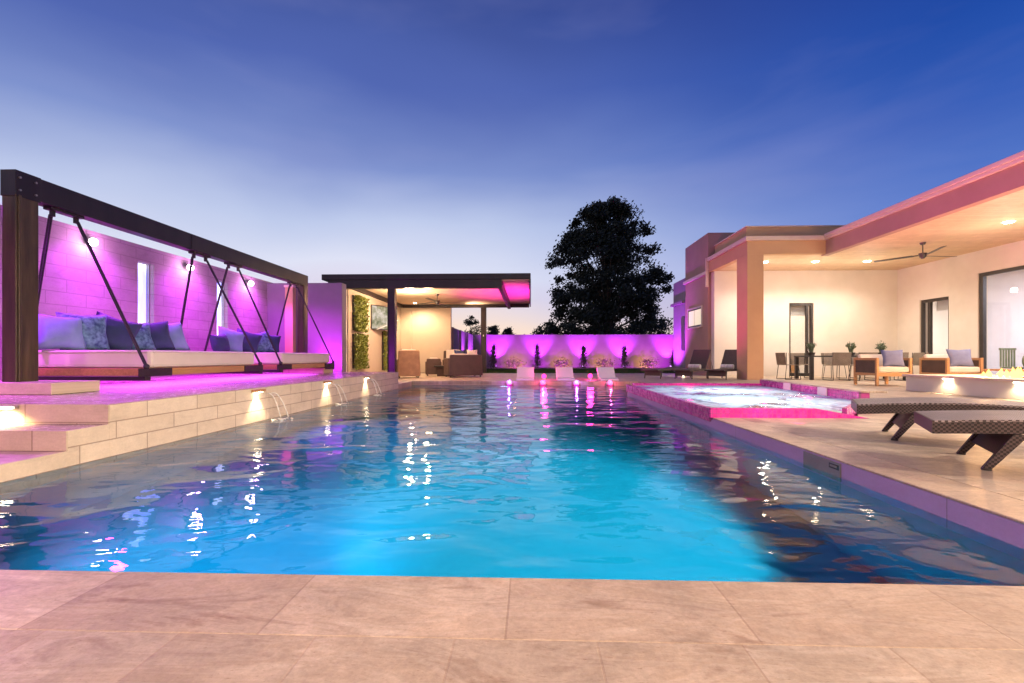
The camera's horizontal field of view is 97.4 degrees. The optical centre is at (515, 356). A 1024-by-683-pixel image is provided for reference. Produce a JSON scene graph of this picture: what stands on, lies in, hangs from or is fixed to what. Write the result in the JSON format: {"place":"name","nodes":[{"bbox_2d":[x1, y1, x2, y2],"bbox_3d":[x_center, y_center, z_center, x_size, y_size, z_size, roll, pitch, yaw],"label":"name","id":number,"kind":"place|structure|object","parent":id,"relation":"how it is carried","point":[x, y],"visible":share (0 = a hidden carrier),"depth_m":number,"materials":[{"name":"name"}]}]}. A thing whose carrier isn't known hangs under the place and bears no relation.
{"place":"outdoors","nodes":[
{"label":"outdoors","id":0,"kind":"place"},
{"bbox_2d":[0,385,1023,585],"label":"water","id":1,"kind":"structure","parent":0,"point":[614,482],"depth_m":2.54,"materials":[{"name":"liquid"}]},
{"bbox_2d":[0,373,1023,682],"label":"pool deck","id":2,"kind":"structure","parent":0,"point":[96,657],"depth_m":1.08,"materials":[{"name":"stone"}]},
{"bbox_2d":[0,404,109,450],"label":"terrace steps wall","id":3,"kind":"structure","parent":2,"relation":"on","point":[12,440],"depth_m":3.77,"materials":[{"name":"beige stone"}]},
{"bbox_2d":[0,405,18,408],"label":"step light","id":4,"kind":"object","parent":3,"relation":"attached to","point":[8,407],"visible":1,"depth_m":3.75,"materials":[{"name":"metal"}]},
{"bbox_2d":[0,205,270,380],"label":"block wall","id":5,"kind":"structure","parent":2,"relation":"on","point":[147,284],"depth_m":8.45,"materials":[{"name":"purple stone"}]},
{"bbox_2d":[83,238,97,245],"bbox_3d":[-6.942,-1.884,7.361,0.182,0.132,0.124,0,0,2],"label":"wall light","id":6,"kind":"object","parent":5,"relation":"attached to","point":[93,241],"visible":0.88,"depth_m":7.33,"materials":[{"name":"metal"}]},
{"bbox_2d":[138,263,145,322],"bbox_3d":[-7.186,-0.980,8.519,0.060,1.600,0.360,0,0,2],"label":"window pane","id":7,"kind":"structure","parent":5,"relation":"in","point":[141,267],"depth_m":8.60,"materials":[{"name":"white glass"}]},
{"bbox_2d":[147,265,149,322],"bbox_3d":[-7.101,-0.980,8.516,0.030,1.600,0.362,0,0,2],"label":"window frame","id":8,"kind":"structure","parent":5,"relation":"in","point":[148,266],"depth_m":8.68,"materials":[{"name":"metal"}]},
{"bbox_2d":[217,282,220,334],"bbox_3d":[-7.117,-0.980,10.623,0.060,1.600,0.370,0,0,2],"label":"window pane","id":9,"kind":"structure","parent":5,"relation":"in","point":[218,288],"depth_m":10.72,"materials":[{"name":"white glass"}]},
{"bbox_2d":[222,287,223,326],"bbox_3d":[-7.032,-0.980,10.620,0.030,1.600,0.372,0,0,2],"label":"window frame","id":10,"kind":"structure","parent":5,"relation":"in","point":[223,287],"depth_m":10.79,"materials":[{"name":"metal"}]},
{"bbox_2d":[0,372,392,430],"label":"raised terrace","id":11,"kind":"structure","parent":2,"relation":"on","point":[112,392],"depth_m":5.74,"materials":[{"name":"stone"}]},
{"bbox_2d":[0,169,332,394],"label":"daybed pergola","id":12,"kind":"object","parent":11,"relation":"on","point":[24,195],"visible":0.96,"depth_m":5.10,"materials":[{"name":"dark bronze steel"},{"name":"wood"},{"name":"cream stone"}]},
{"bbox_2d":[38,214,262,380],"bbox_3d":[-5.474,-0.702,6.795,1.713,2.005,2.875,0,0,2],"label":"hanging daybed","id":13,"kind":"object","parent":12,"relation":"hanging from","point":[137,364],"visible":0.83,"depth_m":5.84,"materials":[{"name":"beige fabric"}]},
{"bbox_2d":[38,314,86,349],"bbox_3d":[-6.106,-0.325,6.033,0.256,0.510,0.510,-21,-12,28],"label":"throw pillow","id":14,"kind":"object","parent":13,"relation":"on","point":[54,332],"visible":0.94,"depth_m":5.95,"materials":[{"name":"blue fabric"}]},
{"bbox_2d":[56,312,109,349],"bbox_3d":[-6.048,-0.343,6.301,0.255,0.550,0.550,-11,-4,26],"label":"throw pillow","id":15,"kind":"object","parent":13,"relation":"on","point":[94,332],"visible":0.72,"depth_m":6.32,"materials":[{"name":"fabric"}]},
{"bbox_2d":[96,311,142,349],"bbox_3d":[-6.004,-0.343,6.720,0.255,0.550,0.550,-19,-30,38],"label":"throw pillow","id":16,"kind":"object","parent":13,"relation":"on","point":[118,336],"visible":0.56,"depth_m":6.68,"materials":[{"name":"blue fabric"}]},
{"bbox_2d":[132,323,155,349],"bbox_3d":[-5.993,-0.315,7.059,0.256,0.490,0.490,-28,-11,34],"label":"throw pillow","id":17,"kind":"object","parent":13,"relation":"on","point":[143,338],"visible":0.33,"depth_m":7.09,"materials":[{"name":"fabric"}]},
{"bbox_2d":[150,321,175,349],"bbox_3d":[-5.962,-0.334,7.379,0.255,0.530,0.530,-26,-9,37],"label":"throw pillow","id":18,"kind":"object","parent":13,"relation":"on","point":[160,337],"visible":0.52,"depth_m":7.39,"materials":[{"name":"blue fabric"}]},
{"bbox_2d":[168,322,189,349],"bbox_3d":[-5.951,-0.334,7.718,0.255,0.530,0.530,-20,-2,27],"label":"throw pillow","id":19,"kind":"object","parent":13,"relation":"on","point":[177,336],"visible":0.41,"depth_m":7.76,"materials":[{"name":"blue fabric"}]},
{"bbox_2d":[204,267,334,371],"bbox_3d":[-5.374,-0.702,9.863,1.713,2.005,2.735,0,0,2],"label":"hanging daybed","id":20,"kind":"object","parent":12,"relation":"hanging from","point":[280,361],"visible":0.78,"depth_m":9.03,"materials":[{"name":"beige fabric"}]},
{"bbox_2d":[210,334,229,351],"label":"throw pillow","id":21,"kind":"object","parent":20,"relation":"on","point":[219,342],"visible":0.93,"depth_m":8.94,"materials":[{"name":"blue fabric"}]},
{"bbox_2d":[218,325,243,351],"bbox_3d":[-5.995,-0.343,9.451,0.255,0.550,0.550,-23,-27,26],"label":"throw pillow","id":22,"kind":"object","parent":20,"relation":"on","point":[235,339],"visible":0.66,"depth_m":9.40,"materials":[{"name":"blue fabric"}]},
{"bbox_2d":[237,328,262,351],"bbox_3d":[-5.929,-0.325,9.919,0.510,0.510,0.255,19,-24,-35],"label":"throw pillow","id":23,"kind":"object","parent":20,"relation":"on","point":[254,339],"visible":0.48,"depth_m":9.88,"materials":[{"name":"blue fabric"}]},
{"bbox_2d":[257,331,273,351],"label":"throw pillow","id":24,"kind":"object","parent":20,"relation":"on","point":[264,345],"visible":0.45,"depth_m":10.32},
{"bbox_2d":[260,332,280,351],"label":"throw pillow","id":25,"kind":"object","parent":20,"relation":"on","point":[275,339],"visible":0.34,"depth_m":10.72,"materials":[{"name":"blue fabric"}]},
{"bbox_2d":[0,372,397,482],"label":"terrace side wall","id":26,"kind":"structure","parent":2,"relation":"attached to","point":[136,426],"depth_m":4.58,"materials":[{"name":"beige stone"}]},
{"bbox_2d":[251,389,292,420],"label":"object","id":27,"kind":"structure","parent":26,"relation":"attached to","point":[259,391],"depth_m":6.06,"materials":[{"name":"clear liquid"}]},
{"bbox_2d":[323,381,348,404],"bbox_3d":[-3.141,0.631,7.947,0.262,0.435,0.580,0,0,2],"label":"water spout","id":28,"kind":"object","parent":26,"relation":"attached to","point":[326,382],"depth_m":8.04,"materials":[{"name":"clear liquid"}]},
{"bbox_2d":[364,376,384,395],"bbox_3d":[-3.071,0.631,9.784,0.283,0.435,0.558,0,0,2],"label":"water spout","id":29,"kind":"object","parent":26,"relation":"attached to","point":[375,386],"depth_m":9.89,"materials":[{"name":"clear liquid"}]},
{"bbox_2d":[267,283,345,371],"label":"terrace end wall","id":30,"kind":"structure","parent":2,"relation":"on","point":[327,305],"depth_m":12.39,"materials":[{"name":"paint"}]},
{"bbox_2d":[284,285,295,352],"bbox_3d":[-6.181,-0.780,12.318,0.260,2.360,0.180,0,0,2],"label":"wall pilaster","id":31,"kind":"object","parent":30,"relation":"attached to","point":[290,326],"depth_m":12.25,"materials":[{"name":"beige paint"}]},
{"bbox_2d":[397,349,420,377],"bbox_3d":[-3.768,0.225,15.731,0.780,0.990,0.750,0,0,-18],"label":"wicker armchair","id":32,"kind":"object","parent":2,"relation":"on","point":[408,362],"visible":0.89,"depth_m":15.38,"materials":[{"name":"brown wicker"}]},
{"bbox_2d":[322,273,530,372],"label":"garden pavilion","id":33,"kind":"structure","parent":2,"relation":"on","point":[425,330],"depth_m":16.97,"materials":[{"name":"paint"}]},
{"bbox_2d":[352,295,369,332],"bbox_3d":[-5.389,-1.488,15.698,0.198,1.286,1.232,0,0,2],"label":"moss panel","id":34,"kind":"object","parent":33,"relation":"attached to","point":[360,311],"visible":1,"depth_m":15.48,"materials":[{"name":"green plant"}]},
{"bbox_2d":[352,333,369,369],"bbox_3d":[-5.390,-0.188,15.695,0.197,1.276,1.231,0,0,2],"label":"moss panel","id":35,"kind":"object","parent":33,"relation":"attached to","point":[360,353],"visible":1,"depth_m":15.48,"materials":[{"name":"green plant"}]},
{"bbox_2d":[371,304,397,329],"bbox_3d":[-5.263,-1.496,17.614,0.391,0.947,1.480,0,0,26],"label":"television","id":36,"kind":"object","parent":33,"relation":"attached to","point":[378,317],"visible":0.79,"depth_m":17.20,"materials":[{"name":"black"}]},
{"bbox_2d":[382,330,386,370],"bbox_3d":[-5.305,-0.254,18.344,0.194,1.657,0.531,0,0,2],"label":"moss panel","id":37,"kind":"object","parent":33,"relation":"attached to","point":[384,349],"visible":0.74,"depth_m":18.20,"materials":[{"name":"green plant"}]},
{"bbox_2d":[418,294,466,304],"bbox_3d":[-2.774,-2.205,17.257,1.821,0.390,2.049,0,0,-18],"label":"ceiling fan","id":38,"kind":"object","parent":33,"relation":"hanging from","point":[437,301],"visible":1,"depth_m":17.20},
{"bbox_2d":[425,358,441,375],"bbox_3d":[-3.160,0.370,17.212,0.600,0.700,0.600,0,0,-13],"label":"wicker armchair","id":39,"kind":"object","parent":2,"relation":"on","point":[430,364],"visible":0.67,"depth_m":16.92,"materials":[{"name":"brown wicker"}]},
{"bbox_2d":[434,365,444,375],"bbox_3d":[-2.643,0.520,17.095,0.800,0.400,0.800,0,0,2],"label":"fire table","id":40,"kind":"object","parent":2,"relation":"on","point":[440,370],"visible":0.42,"depth_m":16.80,"materials":[{"name":"brown wicker"}]},
{"bbox_2d":[442,350,459,364],"bbox_3d":[-2.554,0.210,18.293,0.850,1.020,0.750,0,0,-8],"label":"wicker armchair","id":41,"kind":"object","parent":2,"relation":"on","point":[447,353],"visible":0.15,"depth_m":18.39,"materials":[{"name":"beige fabric"}]},
{"bbox_2d":[444,354,482,377],"bbox_3d":[-1.918,0.300,16.321,1.250,0.840,0.800,0,0,-23],"label":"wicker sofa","id":42,"kind":"object","parent":2,"relation":"on","point":[462,364],"visible":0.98,"depth_m":15.96,"materials":[{"name":"brown wicker"}]},
{"bbox_2d":[454,350,464,353],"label":"throw pillow","id":43,"kind":"object","parent":42,"relation":"on","point":[459,352],"visible":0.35,"depth_m":16.50,"materials":[{"name":"blue fabric"}]},
{"bbox_2d":[467,350,476,353],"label":"throw pillow","id":44,"kind":"object","parent":42,"relation":"on","point":[471,351],"visible":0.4,"depth_m":16.56,"materials":[{"name":"beige fabric"}]},
{"bbox_2d":[0,570,1023,649],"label":"pool coping front","id":45,"kind":"object","parent":2,"relation":"on","point":[982,617],"visible":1,"depth_m":1.29,"materials":[{"name":"stone"}]},
{"bbox_2d":[516,367,533,379],"bbox_3d":[0.293,0.521,14.171,0.540,0.390,0.881,0,0,2],"label":"ledge lounger","id":46,"kind":"object","parent":2,"relation":"on","point":[525,373],"visible":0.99,"depth_m":14.36,"materials":[{"name":"white plastic"}]},
{"bbox_2d":[412,381,638,384],"bbox_3d":[0.271,0.769,13.497,6.740,0.102,0.297,0,0,2],"label":"pool coping back","id":47,"kind":"object","parent":2,"relation":"on","point":[527,382],"visible":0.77,"depth_m":13.35,"materials":[{"name":"stone"}]},
{"bbox_2d":[556,367,574,380],"bbox_3d":[1.542,0.521,14.131,0.540,0.390,0.881,0,0,2],"label":"ledge lounger","id":48,"kind":"object","parent":2,"relation":"on","point":[564,373],"visible":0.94,"depth_m":14.30,"materials":[{"name":"white plastic"}]},
{"bbox_2d":[486,367,648,368],"bbox_3d":[2.482,0.970,30.035,29.000,0.500,6.200,0,0,2],"label":"planting bed","id":49,"kind":"object","parent":2,"relation":"on","point":[553,367],"visible":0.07,"depth_m":30.86,"materials":[{"name":"soil"}]},
{"bbox_2d":[488,344,500,367],"bbox_3d":[-1.463,-0.025,29.685,0.928,1.856,0.712,0,0,2],"label":"columnar shrub","id":50,"kind":"object","parent":49,"relation":"on","point":[493,359],"visible":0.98,"depth_m":29.62,"materials":[{"name":"green plant"}]},
{"bbox_2d":[503,357,526,367],"bbox_3d":[-0.047,0.420,29.527,1.556,1.015,1.131,0,0,2],"label":"round shrub","id":51,"kind":"object","parent":49,"relation":"on","point":[515,363],"visible":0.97,"depth_m":29.48,"materials":[{"name":"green plant"}]},
{"bbox_2d":[532,344,542,367],"bbox_3d":[1.384,-0.005,29.590,0.802,1.802,0.690,0,0,2],"label":"columnar shrub","id":52,"kind":"object","parent":49,"relation":"on","point":[537,355],"visible":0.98,"depth_m":29.52,"materials":[{"name":"green plant"}]},
{"bbox_2d":[552,357,572,366],"bbox_3d":[2.949,0.448,29.463,1.395,1.000,1.032,0,0,-31],"label":"round shrub","id":53,"kind":"object","parent":49,"relation":"on","point":[562,362],"visible":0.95,"depth_m":29.37,"materials":[{"name":"green plant"}]},
{"bbox_2d":[474,334,672,367],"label":"garden wall","id":54,"kind":"structure","parent":49,"relation":"on","point":[639,347],"depth_m":30.88,"materials":[{"name":"paint"}]},
{"bbox_2d":[579,345,588,367],"bbox_3d":[4.431,0.092,29.500,0.850,1.816,0.693,0,0,-13],"label":"columnar shrub","id":55,"kind":"object","parent":49,"relation":"on","point":[583,355],"visible":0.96,"depth_m":29.42,"materials":[{"name":"green plant"}]},
{"bbox_2d":[595,358,615,366],"bbox_3d":[5.721,0.524,29.322,1.420,1.088,1.132,0,0,23],"label":"round shrub","id":56,"kind":"object","parent":49,"relation":"on","point":[604,363],"visible":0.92,"depth_m":29.27,"materials":[{"name":"green plant"}]},
{"bbox_2d":[618,345,629,367],"bbox_3d":[7.086,0.055,29.393,0.720,1.680,0.747,0,0,28],"label":"columnar shrub","id":57,"kind":"object","parent":49,"relation":"on","point":[623,356],"visible":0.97,"depth_m":29.34,"materials":[{"name":"green plant"}]},
{"bbox_2d":[639,358,658,367],"bbox_3d":[8.601,0.400,29.236,1.327,0.819,1.073,0,0,32],"label":"round shrub","id":58,"kind":"object","parent":49,"relation":"on","point":[649,363],"visible":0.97,"depth_m":29.15,"materials":[{"name":"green plant"}]},
{"bbox_2d":[597,367,618,380],"bbox_3d":[2.861,0.521,14.088,0.540,0.390,0.881,0,0,2],"label":"ledge lounger","id":59,"kind":"object","parent":2,"relation":"on","point":[605,373],"visible":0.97,"depth_m":14.26,"materials":[{"name":"white plastic"}]},
{"bbox_2d":[641,367,684,378],"bbox_3d":[5.071,0.542,15.456,1.876,0.362,0.644,0,0,-43],"label":"sling lounger","id":60,"kind":"object","parent":2,"relation":"on","point":[654,372],"visible":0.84,"depth_m":14.99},
{"bbox_2d":[671,350,712,378],"bbox_3d":[6.004,0.233,15.216,1.850,0.980,0.644,0,0,-43],"label":"sling lounger","id":61,"kind":"object","parent":2,"relation":"on","point":[701,357],"visible":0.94,"depth_m":15.35,"materials":[{"name":"metal"}]},
{"bbox_2d":[688,364,700,368],"bbox_3d":[6.026,0.320,15.195,0.148,0.150,0.410,0,0,-43],"label":"rolled towel","id":62,"kind":"object","parent":61,"relation":"on","point":[694,366],"visible":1,"depth_m":15.14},
{"bbox_2d":[704,349,736,379],"bbox_3d":[6.997,0.233,14.984,1.850,0.980,0.644,0,0,-43],"label":"sling lounger","id":63,"kind":"object","parent":2,"relation":"on","point":[729,356],"visible":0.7,"depth_m":15.14,"materials":[{"name":"fabric"}]},
{"bbox_2d":[720,364,733,368],"bbox_3d":[7.019,0.320,14.962,0.148,0.150,0.410,0,0,-43],"label":"rolled towel","id":64,"kind":"object","parent":63,"relation":"on","point":[726,366],"visible":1,"depth_m":14.91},
{"bbox_2d":[626,379,887,420],"bbox_3d":[4.010,0.825,7.643,3.258,0.690,4.740,0,0,2],"label":"pool spa","id":65,"kind":"object","parent":2,"relation":"on","point":[772,398],"visible":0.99,"depth_m":6.74,"materials":[{"name":"pink tile"}]},
{"bbox_2d":[775,353,800,379],"bbox_3d":[8.810,0.290,14.570,0.538,0.860,0.540,0,0,2],"label":"dining chair","id":66,"kind":"object","parent":2,"relation":"on","point":[781,358],"visible":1,"depth_m":14.51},
{"bbox_2d":[789,353,808,377],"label":"dining chair","id":67,"kind":"object","parent":2,"relation":"on","point":[801,359],"visible":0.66,"depth_m":15.61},
{"bbox_2d":[821,353,846,377],"bbox_3d":[10.858,0.290,15.374,0.540,0.860,0.538,0,0,2],"label":"dining chair","id":68,"kind":"object","parent":2,"relation":"on","point":[826,360],"visible":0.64,"depth_m":15.58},
{"bbox_2d":[823,352,851,380],"bbox_3d":[9.878,0.290,13.865,0.540,0.860,0.538,0,0,2],"label":"dining chair","id":69,"kind":"object","parent":2,"relation":"on","point":[839,359],"visible":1,"depth_m":13.63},
{"bbox_2d":[670,150,1023,379],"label":"house","id":70,"kind":"structure","parent":2,"relation":"on","point":[732,290],"depth_m":14.64,"materials":[{"name":"beige paint"}]},
{"bbox_2d":[681,317,684,350],"bbox_3d":[7.439,-1.030,20.068,0.019,1.500,0.400,0,0,2],"label":"rear wing window","id":71,"kind":"structure","parent":70,"relation":"in","point":[682,318],"depth_m":20.01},
{"bbox_2d":[687,305,702,329],"bbox_3d":[7.365,-1.610,18.569,0.070,0.860,1.640,0,0,2],"label":"tower window","id":72,"kind":"structure","parent":70,"relation":"in","point":[694,315],"depth_m":18.45,"materials":[{"name":"beige"}]},
{"bbox_2d":[789,303,812,375],"bbox_3d":[10.667,-0.650,16.881,0.900,2.740,0.140,0,0,2],"label":"back door","id":73,"kind":"structure","parent":70,"relation":"in","point":[808,306],"depth_m":16.86,"materials":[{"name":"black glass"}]},
{"bbox_2d":[874,242,956,261],"bbox_3d":[11.716,-3.005,12.704,1.755,0.450,1.962,0,0,-6],"label":"ceiling fan","id":74,"kind":"object","parent":70,"relation":"hanging from","point":[922,255],"visible":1,"depth_m":12.74},
{"bbox_2d":[921,296,948,353],"bbox_3d":[14.199,-0.630,15.195,0.090,2.700,1.100,0,0,2],"label":"side door","id":75,"kind":"structure","parent":70,"relation":"in","point":[930,301],"depth_m":15.45,"materials":[{"name":"black metal"}]},
{"bbox_2d":[979,265,1023,371],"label":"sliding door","id":76,"kind":"structure","parent":70,"relation":"in","point":[982,276],"depth_m":13.58,"materials":[{"name":"black glass"}]},
{"bbox_2d":[1001,220,1016,223],"bbox_3d":[11.736,-3.215,10.723,0.260,0.030,0.260,0,0,2],"label":"recessed light","id":77,"kind":"object","parent":70,"relation":"attached to","point":[1008,221],"visible":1,"depth_m":10.70,"materials":[{"name":"white plastic"}]},
{"bbox_2d":[794,356,908,379],"bbox_3d":[10.781,0.338,14.556,3.000,0.765,0.900,0,0,2],"label":"dining table","id":78,"kind":"object","parent":2,"relation":"on","point":[811,367],"visible":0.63,"depth_m":14.23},
{"bbox_2d":[807,342,816,355],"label":"potted succulent","id":79,"kind":"object","parent":78,"relation":"on","point":[810,346],"visible":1,"depth_m":14.39,"materials":[{"name":"plant"}]},
{"bbox_2d":[845,341,856,355],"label":"potted succulent","id":80,"kind":"object","parent":78,"relation":"on","point":[851,347],"visible":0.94,"depth_m":14.35,"materials":[{"name":"plant"}]},
{"bbox_2d":[875,341,885,353],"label":"potted succulent","id":81,"kind":"object","parent":78,"relation":"on","point":[880,347],"visible":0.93,"depth_m":14.36,"materials":[{"name":"plant"}]},
{"bbox_2d":[850,353,868,377],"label":"dining chair","id":82,"kind":"object","parent":2,"relation":"on","point":[852,359],"visible":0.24,"depth_m":15.55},
{"bbox_2d":[848,352,877,380],"bbox_3d":[10.658,0.290,13.839,0.540,0.860,0.538,0,0,2],"label":"dining chair","id":83,"kind":"object","parent":2,"relation":"on","point":[863,353],"visible":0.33,"depth_m":13.58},
{"bbox_2d":[713,418,1023,523],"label":"pool coping side","id":84,"kind":"object","parent":2,"relation":"on","point":[1007,507],"visible":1,"depth_m":2.75,"materials":[{"name":"stone"}]},
{"bbox_2d":[854,354,911,385],"bbox_3d":[9.351,0.325,11.501,0.860,0.790,0.800,0,0,2],"label":"lounge chair","id":85,"kind":"object","parent":2,"relation":"on","point":[868,364],"visible":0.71,"depth_m":11.28,"materials":[{"name":"brown wood"}]},
{"bbox_2d":[880,350,905,366],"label":"throw pillow","id":86,"kind":"object","parent":85,"relation":"on","point":[893,358],"visible":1,"depth_m":11.26,"materials":[{"name":"grey fabric"}]},
{"bbox_2d":[879,352,908,380],"bbox_3d":[11.557,0.290,13.810,0.540,0.860,0.538,0,0,2],"label":"dining chair","id":87,"kind":"object","parent":2,"relation":"on","point":[905,354],"visible":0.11,"depth_m":13.55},
{"bbox_2d":[898,353,928,377],"bbox_3d":[12.645,0.290,14.345,0.538,0.860,0.540,0,0,2],"label":"dining chair","id":88,"kind":"object","parent":2,"relation":"on","point":[915,358],"visible":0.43,"depth_m":14.44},
{"bbox_2d":[851,397,1023,440],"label":"wicker chaise","id":89,"kind":"object","parent":2,"relation":"on","point":[903,409],"visible":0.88,"depth_m":3.86,"materials":[{"name":"wicker"}]},
{"bbox_2d":[919,354,983,373],"bbox_3d":[10.998,0.325,11.397,0.860,0.790,0.800,0,0,2],"label":"lounge chair","id":90,"kind":"object","parent":2,"relation":"on","point":[934,363],"visible":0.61,"depth_m":11.20,"materials":[{"name":"brown wood"}]},
{"bbox_2d":[946,349,974,366],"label":"throw pillow","id":91,"kind":"object","parent":90,"relation":"on","point":[960,357],"visible":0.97,"depth_m":11.19,"materials":[{"name":"grey fabric"}]},
{"bbox_2d":[902,367,1023,399],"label":"fire pit","id":92,"kind":"object","parent":2,"relation":"on","point":[1006,385],"visible":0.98,"depth_m":8.44,"materials":[{"name":"beige paint"}]},
{"bbox_2d":[914,410,1023,470],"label":"wicker chaise","id":93,"kind":"object","parent":2,"relation":"on","point":[999,434],"visible":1,"depth_m":2.93,"materials":[{"name":"wicker"}]},
{"bbox_2d":[983,369,1023,372],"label":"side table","id":94,"kind":"object","parent":2,"relation":"on","point":[986,370],"visible":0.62,"depth_m":10.33,"materials":[{"name":"brown wood"}]},
{"bbox_2d":[999,348,1023,375],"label":"slatted chair","id":95,"kind":"object","parent":2,"relation":"on","point":[1003,357],"visible":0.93,"depth_m":11.56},
{"bbox_2d":[0,0,1023,334],"label":"sky","id":96,"kind":"structure","parent":0,"point":[310,138],"materials":[{"name":"blue"}]},
{"bbox_3d":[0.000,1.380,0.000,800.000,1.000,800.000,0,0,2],"label":"ground","id":97,"kind":"structure","parent":0,"visible":0},
{"bbox_2d":[463,315,486,334],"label":"garden tree","id":98,"kind":"object","parent":97,"relation":"on","point":[468,322],"visible":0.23,"depth_m":47.06,"materials":[{"name":"green plant"}]},
{"bbox_2d":[486,325,499,334],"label":"garden tree","id":99,"kind":"object","parent":97,"relation":"on","point":[494,330],"visible":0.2,"depth_m":47.73,"materials":[{"name":"green plant"}]},
{"bbox_2d":[502,326,516,334],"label":"garden tree","id":100,"kind":"object","parent":97,"relation":"on","point":[507,331],"visible":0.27,"depth_m":48.83,"materials":[{"name":"green plant"}]},
{"bbox_2d":[549,317,587,334],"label":"garden tree","id":101,"kind":"object","parent":97,"relation":"on","point":[558,332],"visible":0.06,"depth_m":46.53,"materials":[{"name":"green plant"}]},
{"bbox_2d":[530,195,674,334],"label":"shade tree","id":102,"kind":"object","parent":97,"relation":"on","point":[611,244],"visible":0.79,"depth_m":43.07,"materials":[{"name":"green plant"}]},
{"bbox_2d":[643,316,672,333],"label":"garden tree","id":103,"kind":"object","parent":97,"relation":"on","point":[655,329],"visible":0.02,"depth_m":46.42,"materials":[{"name":"green plant"}]},
{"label":"lawn soil","id":104,"kind":"structure","parent":0,"visible":0},
{"bbox_2d":[452,327,473,353],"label":"side garden wall","id":105,"kind":"structure","parent":104,"relation":"on","point":[461,340],"depth_m":24.72,"materials":[{"name":"paint"}]},
{"bbox_2d":[486,368,674,372],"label":"grass","id":106,"kind":"structure","parent":104,"relation":"on","point":[549,370],"depth_m":22.69,"materials":[{"name":"plant"}]},
{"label":"pool basin","id":107,"kind":"structure","parent":0,"visible":0},
{"bbox_2d":[412,384,625,385],"bbox_3d":[0.074,0.875,7.460,6.940,0.250,11.984,0,0,2],"label":"pool edge band","id":108,"kind":"object","parent":107,"relation":"attached to","point":[460,384],"visible":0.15,"depth_m":13.44,"materials":[{"name":"beige stone"}]},
{"bbox_2d":[627,392,1023,548],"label":"pool waterline tiles","id":109,"kind":"object","parent":107,"relation":"attached to","point":[1009,531],"visible":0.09,"depth_m":2.58,"materials":[{"name":"tile"}]},
{"bbox_2d":[803,451,840,477],"bbox_3d":[2.252,0.845,3.328,0.017,0.210,0.420,0,0,2],"label":"pool skimmer","id":110,"kind":"object","parent":109,"relation":"attached to","point":[830,467],"visible":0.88,"depth_m":3.31,"materials":[{"name":"plastic"}]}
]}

